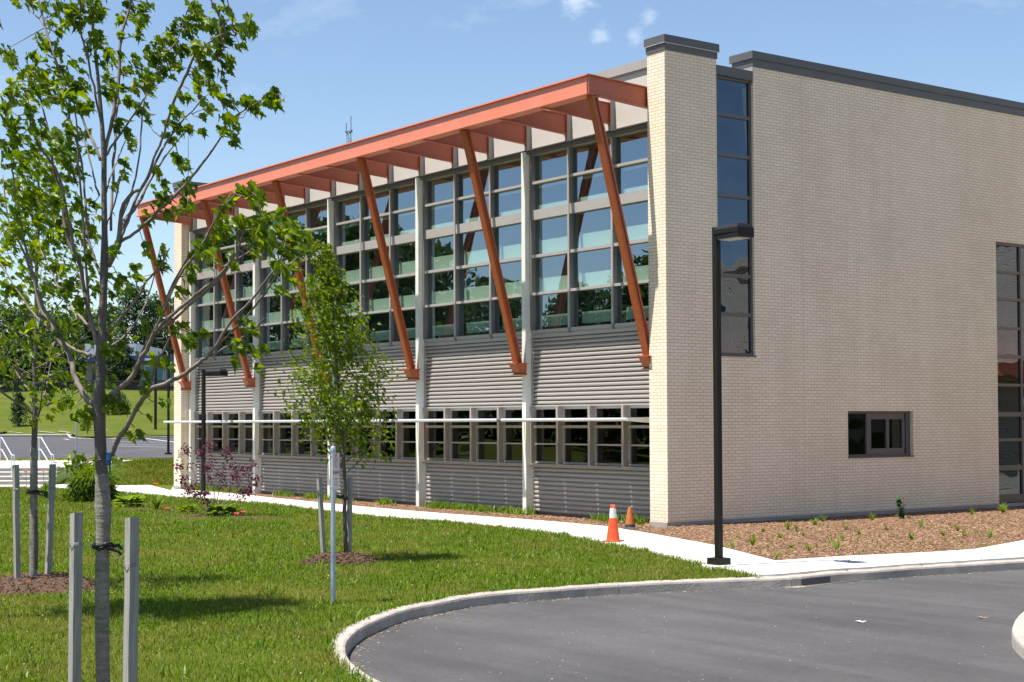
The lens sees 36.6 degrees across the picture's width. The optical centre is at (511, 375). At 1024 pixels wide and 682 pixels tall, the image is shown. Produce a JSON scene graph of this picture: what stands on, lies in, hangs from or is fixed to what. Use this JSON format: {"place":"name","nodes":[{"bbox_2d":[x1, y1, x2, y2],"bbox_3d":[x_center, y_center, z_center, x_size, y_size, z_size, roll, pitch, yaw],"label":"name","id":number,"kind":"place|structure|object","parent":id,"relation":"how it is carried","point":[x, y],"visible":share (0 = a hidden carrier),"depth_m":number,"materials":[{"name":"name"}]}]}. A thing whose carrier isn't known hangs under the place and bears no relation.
{"place":"outdoors","nodes":[
{"label":"outdoors","id":0,"kind":"place"},
{"bbox_2d":[38,481,58,497],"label":"daylily","id":1,"kind":"object","parent":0,"point":[45,487],"visible":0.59,"depth_m":45.22,"materials":[{"name":"green plant"}]},
{"bbox_2d":[0,389,173,489],"bbox_3d":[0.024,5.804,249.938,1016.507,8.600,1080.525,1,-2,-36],"label":"terrain","id":2,"kind":"structure","parent":0,"point":[64,423],"depth_m":147.03,"materials":[{"name":"green plant"}]},
{"bbox_2d":[0,343,17,391],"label":"dark tree","id":3,"kind":"object","parent":2,"relation":"on","point":[3,375],"visible":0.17,"depth_m":183.00,"materials":[{"name":"green plant"}]},
{"bbox_2d":[0,334,32,391],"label":"dark tree","id":4,"kind":"object","parent":2,"relation":"on","point":[10,354],"visible":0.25,"depth_m":182.70,"materials":[{"name":"green plant"}]},
{"bbox_2d":[8,391,30,426],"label":"shrub","id":5,"kind":"object","parent":2,"relation":"on","point":[17,410],"visible":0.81,"depth_m":139.94,"materials":[{"name":"green plant"}]},
{"bbox_2d":[0,303,40,338],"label":"broadleaf tree","id":6,"kind":"object","parent":2,"relation":"on","point":[4,321],"visible":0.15,"depth_m":224.80,"materials":[{"name":"green plant"}]},
{"bbox_2d":[1,340,53,391],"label":"dark tree","id":7,"kind":"object","parent":2,"relation":"on","point":[26,358],"visible":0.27,"depth_m":182.22,"materials":[{"name":"green plant"}]},
{"bbox_2d":[1,307,57,349],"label":"broadleaf tree","id":8,"kind":"object","parent":2,"relation":"on","point":[29,319],"visible":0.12,"depth_m":227.11,"materials":[{"name":"green plant"}]},
{"bbox_2d":[0,434,75,436],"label":"kerb","id":9,"kind":"structure","parent":2,"relation":"on","point":[10,435],"depth_m":129.32,"materials":[{"name":"concrete"}]},
{"bbox_2d":[28,344,65,390],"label":"dark tree","id":10,"kind":"object","parent":2,"relation":"on","point":[41,352],"visible":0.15,"depth_m":182.80,"materials":[{"name":"green plant"}]},
{"bbox_2d":[39,337,88,389],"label":"dark tree","id":11,"kind":"object","parent":2,"relation":"on","point":[56,344],"visible":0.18,"depth_m":183.32,"materials":[{"name":"green plant"}]},
{"bbox_2d":[40,308,89,353],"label":"broadleaf tree","id":12,"kind":"object","parent":2,"relation":"on","point":[78,334],"visible":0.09,"depth_m":232.06,"materials":[{"name":"green plant"}]},
{"bbox_2d":[0,460,131,478],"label":"landing","id":13,"kind":"object","parent":2,"relation":"on","point":[26,463],"visible":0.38,"depth_m":62.52,"materials":[{"name":"concrete"}]},
{"bbox_2d":[67,307,97,353],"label":"broadleaf tree","id":14,"kind":"object","parent":2,"relation":"on","point":[86,329],"visible":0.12,"depth_m":239.39,"materials":[{"name":"green plant"}]},
{"bbox_2d":[0,380,173,392],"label":"iron fence","id":15,"kind":"object","parent":2,"relation":"on","point":[111,381],"visible":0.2,"depth_m":173.02,"materials":[{"name":"black metal"}]},
{"bbox_2d":[1,457,173,484],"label":"bank grass","id":16,"kind":"structure","parent":2,"relation":"on","point":[160,467],"depth_m":61.41,"materials":[{"name":"green plant"}]},
{"bbox_2d":[8,344,173,391],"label":"school building","id":17,"kind":"structure","parent":2,"relation":"on","point":[161,374],"depth_m":196.08,"materials":[{"name":"blue"}]},
{"bbox_2d":[144,365,163,384],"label":"window","id":18,"kind":"structure","parent":17,"relation":"in","point":[160,372],"depth_m":195.84,"materials":[{"name":"blue glass"}]},
{"bbox_2d":[94,302,132,343],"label":"broadleaf tree","id":19,"kind":"object","parent":2,"relation":"on","point":[112,309],"visible":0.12,"depth_m":244.73,"materials":[{"name":"green plant"}]},
{"bbox_2d":[105,345,122,388],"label":"conifer","id":20,"kind":"object","parent":2,"relation":"on","point":[113,370],"visible":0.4,"depth_m":185.61,"materials":[{"name":"green plant"}]},
{"bbox_2d":[107,390,131,414],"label":"shrub","id":21,"kind":"object","parent":2,"relation":"on","point":[119,395],"visible":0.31,"depth_m":148.32,"materials":[{"name":"green plant"}]},
{"bbox_2d":[113,334,134,389],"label":"conifer","id":22,"kind":"object","parent":2,"relation":"on","point":[123,368],"visible":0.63,"depth_m":185.78,"materials":[{"name":"green plant"}]},
{"bbox_2d":[125,356,142,389],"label":"conifer","id":23,"kind":"object","parent":2,"relation":"on","point":[139,373],"visible":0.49,"depth_m":185.78,"materials":[{"name":"green plant"}]},
{"bbox_2d":[109,282,162,347],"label":"broadleaf tree","id":24,"kind":"object","parent":2,"relation":"on","point":[139,304],"visible":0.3,"depth_m":235.84,"materials":[{"name":"green plant"}]},
{"bbox_2d":[137,291,173,354],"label":"broadleaf tree","id":25,"kind":"object","parent":2,"relation":"on","point":[159,303],"visible":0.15,"depth_m":241.69,"materials":[{"name":"green plant"}]},
{"bbox_2d":[136,34,1023,527],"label":"school building","id":26,"kind":"structure","parent":2,"relation":"on","point":[528,276],"depth_m":35.97,"materials":[{"name":"brick"}]},
{"bbox_2d":[197,412,200,451],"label":"lower window","id":27,"kind":"structure","parent":26,"relation":"in","point":[199,413],"depth_m":50.70,"materials":[{"name":"black glass"}]},
{"bbox_2d":[211,412,221,452],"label":"lower window","id":28,"kind":"structure","parent":26,"relation":"in","point":[216,428],"depth_m":49.67,"materials":[{"name":"glass"}]},
{"bbox_2d":[195,223,252,362],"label":"upper window","id":29,"kind":"structure","parent":26,"relation":"in","point":[241,293],"depth_m":49.71,"materials":[{"name":"grey metal"}]},
{"bbox_2d":[227,412,237,453],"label":"lower window","id":30,"kind":"structure","parent":26,"relation":"in","point":[232,428],"depth_m":48.76,"materials":[{"name":"glass"}]},
{"bbox_2d":[243,411,252,453],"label":"lower window","id":31,"kind":"structure","parent":26,"relation":"in","point":[248,427],"depth_m":47.90,"materials":[{"name":"glass"}]},
{"bbox_2d":[261,411,272,454],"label":"lower window","id":32,"kind":"structure","parent":26,"relation":"in","point":[267,439],"depth_m":46.84,"materials":[{"name":"black glass"}]},
{"bbox_2d":[278,411,290,454],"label":"lower window","id":33,"kind":"structure","parent":26,"relation":"in","point":[284,429],"depth_m":46.00,"materials":[{"name":"glass"}]},
{"bbox_2d":[259,203,326,358],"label":"upper window","id":34,"kind":"structure","parent":26,"relation":"in","point":[282,318],"depth_m":46.10,"materials":[{"name":"grey metal"}]},
{"bbox_2d":[296,411,309,455],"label":"lower window","id":35,"kind":"structure","parent":26,"relation":"in","point":[302,449],"depth_m":45.10,"materials":[{"name":"glass"}]},
{"bbox_2d":[316,410,326,455],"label":"lower window","id":36,"kind":"structure","parent":26,"relation":"in","point":[319,447],"depth_m":44.21,"materials":[{"name":"black glass"}]},
{"bbox_2d":[337,413,350,456],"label":"lower window","id":37,"kind":"structure","parent":26,"relation":"in","point":[346,455],"depth_m":43.04,"materials":[{"name":"glass"}]},
{"bbox_2d":[356,410,372,457],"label":"lower window","id":38,"kind":"structure","parent":26,"relation":"in","point":[357,448],"depth_m":42.21,"materials":[{"name":"glass"}]},
{"bbox_2d":[334,182,415,350],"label":"upper window","id":39,"kind":"structure","parent":26,"relation":"in","point":[367,274],"depth_m":42.07,"materials":[{"name":"grey metal"}]},
{"bbox_2d":[378,409,394,458],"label":"lower window","id":40,"kind":"structure","parent":26,"relation":"in","point":[386,447],"depth_m":41.31,"materials":[{"name":"glass"}]},
{"bbox_2d":[400,409,415,458],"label":"lower window","id":41,"kind":"structure","parent":26,"relation":"in","point":[408,429],"depth_m":40.49,"materials":[{"name":"glass"}]},
{"bbox_2d":[426,408,443,459],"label":"lower window","id":42,"kind":"structure","parent":26,"relation":"in","point":[436,429],"depth_m":39.43,"materials":[{"name":"black glass"}]},
{"bbox_2d":[449,408,469,460],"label":"lower window","id":43,"kind":"structure","parent":26,"relation":"in","point":[459,431],"depth_m":38.57,"materials":[{"name":"glass"}]},
{"bbox_2d":[423,158,521,345],"bbox_3d":[-0.811,-2.935,38.159,0.426,4.278,4.423,1,-2,-36],"label":"upper window","id":44,"kind":"structure","parent":26,"relation":"in","point":[461,260],"depth_m":38.66,"materials":[{"name":"grey metal"}]},
{"bbox_2d":[475,407,496,461],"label":"lower window","id":45,"kind":"structure","parent":26,"relation":"in","point":[486,432],"depth_m":37.65,"materials":[{"name":"glass"}]},
{"bbox_2d":[503,407,521,462],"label":"lower window","id":46,"kind":"structure","parent":26,"relation":"in","point":[512,431],"depth_m":36.79,"materials":[{"name":"glass"}]},
{"bbox_2d":[534,406,555,463],"bbox_3d":[0.853,1.376,35.678,0.160,1.309,1.019,1,-2,-36],"label":"lower window","id":47,"kind":"structure","parent":26,"relation":"in","point":[545,443],"depth_m":35.74,"materials":[{"name":"black glass"}]},
{"bbox_2d":[562,406,587,464],"bbox_3d":[1.514,1.346,34.779,0.160,1.309,1.071,1,-2,-36],"label":"lower window","id":48,"kind":"structure","parent":26,"relation":"in","point":[574,434],"depth_m":34.87,"materials":[{"name":"black glass"}]},
{"bbox_2d":[530,128,648,337],"bbox_3d":[1.896,-3.056,34.478,0.426,4.278,4.423,1,-2,-36],"label":"upper window","id":49,"kind":"structure","parent":26,"relation":"in","point":[575,243],"depth_m":34.96,"materials":[{"name":"grey metal"}]},
{"bbox_2d":[594,405,620,465],"bbox_3d":[2.191,1.316,33.858,0.160,1.309,1.071,1,-2,-36],"label":"lower window","id":50,"kind":"structure","parent":26,"relation":"in","point":[607,434],"depth_m":33.95,"materials":[{"name":"black glass"}]},
{"bbox_2d":[628,405,649,466],"bbox_3d":[2.852,1.286,32.959,0.160,1.309,1.019,1,-2,-36],"label":"lower window","id":51,"kind":"structure","parent":26,"relation":"in","point":[638,432],"depth_m":33.12,"materials":[{"name":"black glass"}]},
{"bbox_2d":[716,65,756,356],"bbox_3d":[4.725,-3.471,33.024,1.126,6.163,0.170,1,-2,-36],"label":"slit window","id":52,"kind":"structure","parent":26,"relation":"in","point":[733,86],"depth_m":33.09,"materials":[{"name":"blue glass"}]},
{"bbox_2d":[848,411,913,457],"bbox_3d":[8.418,1.358,35.604,2.267,1.067,0.194,1,-2,-36],"label":"office window","id":53,"kind":"structure","parent":26,"relation":"in","point":[871,434],"depth_m":35.66,"materials":[{"name":"black glass"}]},
{"bbox_2d":[996,242,1023,502],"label":"tall window","id":54,"kind":"structure","parent":26,"relation":"in","point":[1009,256],"depth_m":38.63,"materials":[{"name":"grey glass"}]},
{"bbox_2d":[1,436,173,458],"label":"parking lot","id":55,"kind":"structure","parent":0,"point":[57,446],"depth_m":91.94,"materials":[{"name":"grey asphalt"}]},
{"bbox_2d":[66,433,173,438],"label":"island kerb","id":56,"kind":"structure","parent":55,"relation":"on","point":[69,436],"depth_m":118.45,"materials":[{"name":"concrete"}]},
{"bbox_2d":[155,337,171,453],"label":"lamp post","id":57,"kind":"object","parent":55,"relation":"on","point":[162,339],"visible":0.92,"depth_m":77.67,"materials":[{"name":"brown metal"}]},
{"bbox_2d":[69,429,173,436],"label":"traffic island","id":58,"kind":"structure","parent":0,"point":[116,432],"depth_m":127.71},
{"bbox_2d":[145,358,156,429],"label":"lamp post","id":59,"kind":"object","parent":58,"relation":"on","point":[155,404],"visible":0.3,"depth_m":134.35,"materials":[{"name":"brown metal"}]},
{"bbox_2d":[0,485,763,681],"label":"lawn","id":60,"kind":"structure","parent":0,"point":[380,558],"depth_m":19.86,"materials":[{"name":"green plant"}]},
{"bbox_2d":[0,467,63,484],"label":"entrance steps","id":61,"kind":"structure","parent":60,"relation":"on","point":[5,476],"depth_m":55.64,"materials":[{"name":"concrete"}]},
{"bbox_2d":[0,437,14,477],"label":"handrail","id":62,"kind":"object","parent":61,"relation":"on","point":[5,455],"visible":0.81,"depth_m":55.83,"materials":[{"name":"silver metal"}]},
{"bbox_2d":[37,437,53,463],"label":"handrail","id":63,"kind":"object","parent":61,"relation":"on","point":[39,449],"visible":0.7,"depth_m":56.25,"materials":[{"name":"silver metal"}]},
{"bbox_2d":[0,571,94,596],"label":"mulch mound","id":64,"kind":"object","parent":60,"relation":"on","point":[53,582],"visible":0.66,"depth_m":20.18,"materials":[{"name":"brown wood"}]},
{"bbox_2d":[12,464,20,578],"bbox_3d":[-6.512,2.006,20.372,0.115,1.667,0.093,1,-2,-43],"label":"tree stake","id":65,"kind":"object","parent":64,"relation":"on","point":[16,523],"visible":0.91,"depth_m":20.35,"materials":[{"name":"grey wood"}]},
{"bbox_2d":[45,464,55,573],"bbox_3d":[-6.250,1.992,20.973,0.090,1.580,0.152,1,-2,-43],"label":"tree stake","id":66,"kind":"object","parent":64,"relation":"on","point":[50,521],"visible":0.91,"depth_m":20.95,"materials":[{"name":"grey wood"}]},
{"bbox_2d":[0,139,139,576],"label":"young tree","id":67,"kind":"object","parent":64,"relation":"on","point":[30,387],"visible":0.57,"depth_m":20.83,"materials":[{"name":"green plant"}]},
{"bbox_2d":[13,487,54,496],"bbox_3d":[-6.423,1.563,20.699,0.260,0.132,0.757,-1,-2,28],"label":"tree tie","id":68,"kind":"object","parent":67,"relation":"attached to","point":[36,491],"visible":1,"depth_m":20.70,"materials":[{"name":"black rubber"}]},
{"bbox_2d":[39,452,144,501],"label":"shrubs","id":69,"kind":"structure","parent":60,"relation":"on","point":[82,487],"depth_m":43.40,"materials":[{"name":"green plant"}]},
{"bbox_2d":[112,494,145,507],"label":"hosta","id":70,"kind":"object","parent":60,"relation":"on","point":[123,501],"visible":0.92,"depth_m":40.31,"materials":[{"name":"green plant"}]},
{"bbox_2d":[0,0,314,681],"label":"young maple tree","id":71,"kind":"object","parent":60,"relation":"on","point":[254,230],"visible":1,"depth_m":10.93,"materials":[{"name":"green plant"}]},
{"bbox_2d":[69,541,135,565],"bbox_3d":[-2.797,1.242,10.862,0.605,0.140,0.295,-1,-2,29],"label":"tree tie","id":72,"kind":"object","parent":71,"relation":"attached to","point":[110,546],"visible":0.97,"depth_m":10.94,"materials":[{"name":"black rubber"}]},
{"bbox_2d":[159,514,256,516],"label":"bed soil","id":73,"kind":"structure","parent":60,"relation":"on","point":[193,515],"depth_m":36.57,"materials":[{"name":"brown soil"}]},
{"bbox_2d":[172,438,261,514],"bbox_3d":[-6.977,2.410,36.494,2.138,1.845,1.291,0,-2,-5],"label":"purple shrub","id":74,"kind":"object","parent":73,"relation":"on","point":[188,491],"visible":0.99,"depth_m":36.45,"materials":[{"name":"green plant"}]},
{"bbox_2d":[204,503,238,516],"bbox_3d":[-6.807,3.212,36.471,0.881,0.449,0.903,1,-2,-36],"label":"hosta","id":75,"kind":"object","parent":73,"relation":"on","point":[220,508],"visible":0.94,"depth_m":36.32,"materials":[{"name":"green plant"}]},
{"bbox_2d":[217,516,280,519],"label":"bed soil","id":76,"kind":"structure","parent":60,"relation":"on","point":[243,517],"depth_m":35.58,"materials":[{"name":"brown soil"}]},
{"bbox_2d":[330,446,339,602],"bbox_3d":[-2.177,1.870,18.886,0.078,2.015,0.300,-1,-2,10],"label":"sign post","id":77,"kind":"object","parent":60,"relation":"on","point":[335,471],"visible":0.99,"depth_m":18.86,"materials":[{"name":"white metal"}]},
{"bbox_2d":[297,551,383,566],"bbox_3d":[-2.689,2.867,24.261,1.423,0.194,1.450,1,-2,-36],"label":"mulch mound","id":78,"kind":"object","parent":60,"relation":"on","point":[352,557],"visible":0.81,"depth_m":24.00,"materials":[{"name":"brown wood"}]},
{"bbox_2d":[316,478,325,552],"bbox_3d":[-3.006,2.261,24.458,0.147,1.265,0.078,1,-2,-36],"label":"tree stake","id":79,"kind":"object","parent":78,"relation":"on","point":[321,516],"visible":0.91,"depth_m":24.43,"materials":[{"name":"grey wood"}]},
{"bbox_2d":[267,239,403,552],"bbox_3d":[-2.652,0.332,24.571,2.322,4.997,2.236,-1,-2,21],"label":"young tree","id":80,"kind":"object","parent":78,"relation":"on","point":[330,287],"visible":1,"depth_m":24.48,"materials":[{"name":"green plant"}]},
{"bbox_2d":[347,477,352,551],"bbox_3d":[-2.587,2.239,24.657,0.075,1.243,0.104,1,-2,-43],"label":"tree stake","id":81,"kind":"object","parent":78,"relation":"on","point":[349,506],"visible":0.91,"depth_m":24.63,"materials":[{"name":"grey wood"}]},
{"bbox_2d":[3,502,698,678],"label":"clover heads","id":82,"kind":"object","parent":60,"relation":"on","point":[278,585],"visible":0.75,"depth_m":19.76,"materials":[{"name":"plant"}]},
{"bbox_2d":[702,223,753,569],"bbox_3d":[3.192,0.355,23.091,0.520,5.170,0.889,1,-2,-36],"label":"lamp post","id":83,"kind":"object","parent":60,"relation":"on","point":[733,231],"visible":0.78,"depth_m":23.19,"materials":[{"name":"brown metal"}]},
{"bbox_3d":[-2.931,2.482,10.961,1.549,0.173,1.531,1,-2,-36],"label":"mulch mound","id":84,"kind":"object","parent":60,"relation":"on","visible":0},
{"bbox_2d":[68,512,82,681],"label":"tree stake","id":85,"kind":"object","parent":84,"relation":"on","point":[75,599],"visible":1,"depth_m":10.88,"materials":[{"name":"grey wood"}]},
{"bbox_2d":[123,517,139,681],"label":"tree stake","id":86,"kind":"object","parent":84,"relation":"on","point":[130,626],"visible":1,"depth_m":10.62,"materials":[{"name":"grey wood"}]},
{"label":"bed soil","id":87,"kind":"structure","parent":60,"relation":"on","visible":0},
{"bbox_2d":[150,494,164,509],"bbox_3d":[-8.982,3.167,39.003,0.571,0.479,0.503,0,-2,-3],"label":"daylily","id":88,"kind":"object","parent":87,"relation":"on","point":[156,502],"visible":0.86,"depth_m":38.99,"materials":[{"name":"green plant"}]},
{"bbox_2d":[0,485,1023,576],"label":"sidewalk","id":89,"kind":"structure","parent":0,"point":[702,552],"depth_m":26.14,"materials":[{"name":"concrete"}]},
{"bbox_2d":[197,369,227,494],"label":"lamp post","id":90,"kind":"object","parent":89,"relation":"on","point":[214,373],"visible":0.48,"depth_m":46.89,"materials":[{"name":"brown metal"}]},
{"bbox_2d":[603,504,623,541],"bbox_3d":[1.820,2.660,27.933,0.310,0.669,0.310,-1,-2,25],"label":"traffic cone","id":91,"kind":"object","parent":89,"relation":"on","point":[613,533],"visible":1,"depth_m":27.86,"materials":[{"name":"orange plastic"}]},
{"bbox_2d":[0,0,1023,342],"label":"sky","id":92,"kind":"structure","parent":0,"point":[385,65],"materials":[{"name":"blue"}]},
{"bbox_2d":[172,487,1023,559],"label":"mulch bed","id":93,"kind":"object","parent":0,"point":[891,522],"visible":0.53,"depth_m":30.97,"materials":[{"name":"brown wood"}]},
{"bbox_2d":[187,483,647,524],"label":"wall weeds","id":94,"kind":"object","parent":93,"relation":"on","point":[638,520],"depth_m":37.83,"materials":[{"name":"green plant"}]},
{"bbox_2d":[621,507,638,528],"bbox_3d":[2.385,2.880,31.329,0.370,0.430,0.370,-1,-2,31],"label":"traffic cone","id":95,"kind":"object","parent":93,"relation":"on","point":[630,522],"visible":0.98,"depth_m":31.26,"materials":[{"name":"orange plastic"}]},
{"bbox_2d":[723,517,1011,551],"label":"creeping weeds","id":96,"kind":"object","parent":93,"relation":"on","point":[872,539],"visible":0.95,"depth_m":28.04,"materials":[{"name":"green plant"}]},
{"bbox_2d":[895,496,905,518],"bbox_3d":[8.499,2.925,33.877,0.310,0.541,0.294,-1,-2,17],"label":"thistle","id":97,"kind":"object","parent":93,"relation":"on","point":[901,514],"visible":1,"depth_m":33.88,"materials":[{"name":"green plant"}]},
{"bbox_2d":[998,503,1009,513],"bbox_3d":[11.260,3.023,35.617,0.428,0.335,0.420,1,-2,-36],"label":"weed","id":98,"kind":"object","parent":93,"relation":"on","point":[1002,508],"visible":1,"depth_m":35.58,"materials":[{"name":"green plant"}]},
{"bbox_2d":[347,569,1023,681],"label":"road","id":99,"kind":"structure","parent":0,"point":[905,631],"depth_m":16.75,"materials":[{"name":"grey asphalt"}]},
{"bbox_2d":[330,559,1023,681],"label":"kerb","id":100,"kind":"structure","parent":99,"relation":"on","point":[352,636],"depth_m":21.00,"materials":[{"name":"concrete"}]},
{"bbox_2d":[348,571,1005,674],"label":"gutter litter","id":101,"kind":"object","parent":99,"relation":"on","point":[527,603],"visible":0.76,"depth_m":18.91,"materials":[{"name":"brown plant"}]},
{"bbox_2d":[796,581,848,586],"bbox_3d":[4.662,2.990,22.404,2.504,0.001,0.320,1,-2,-37],"label":"gutter apron","id":102,"kind":"object","parent":99,"relation":"on","point":[819,584],"visible":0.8,"depth_m":22.08,"materials":[{"name":"concrete"}]},
{"bbox_2d":[802,576,857,585],"bbox_3d":[4.538,2.941,22.261,1.138,0.090,0.160,1,-2,-37],"label":"storm drain","id":103,"kind":"object","parent":102,"relation":"on","point":[815,581],"visible":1,"depth_m":22.12,"materials":[{"name":"grey metal"}]},
{"bbox_2d":[1012,612,1023,658],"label":"island kerb","id":104,"kind":"structure","parent":99,"relation":"on","point":[1018,636],"depth_m":15.92,"materials":[{"name":"concrete"}]},
{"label":"bed soil","id":105,"kind":"structure","parent":0,"visible":0},
{"bbox_2d":[177,504,195,512],"bbox_3d":[-7.960,3.288,37.971,0.571,0.300,0.606,1,-2,-36],"label":"hosta","id":106,"kind":"object","parent":105,"relation":"on","point":[181,508],"visible":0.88,"depth_m":37.86,"materials":[{"name":"green plant"}]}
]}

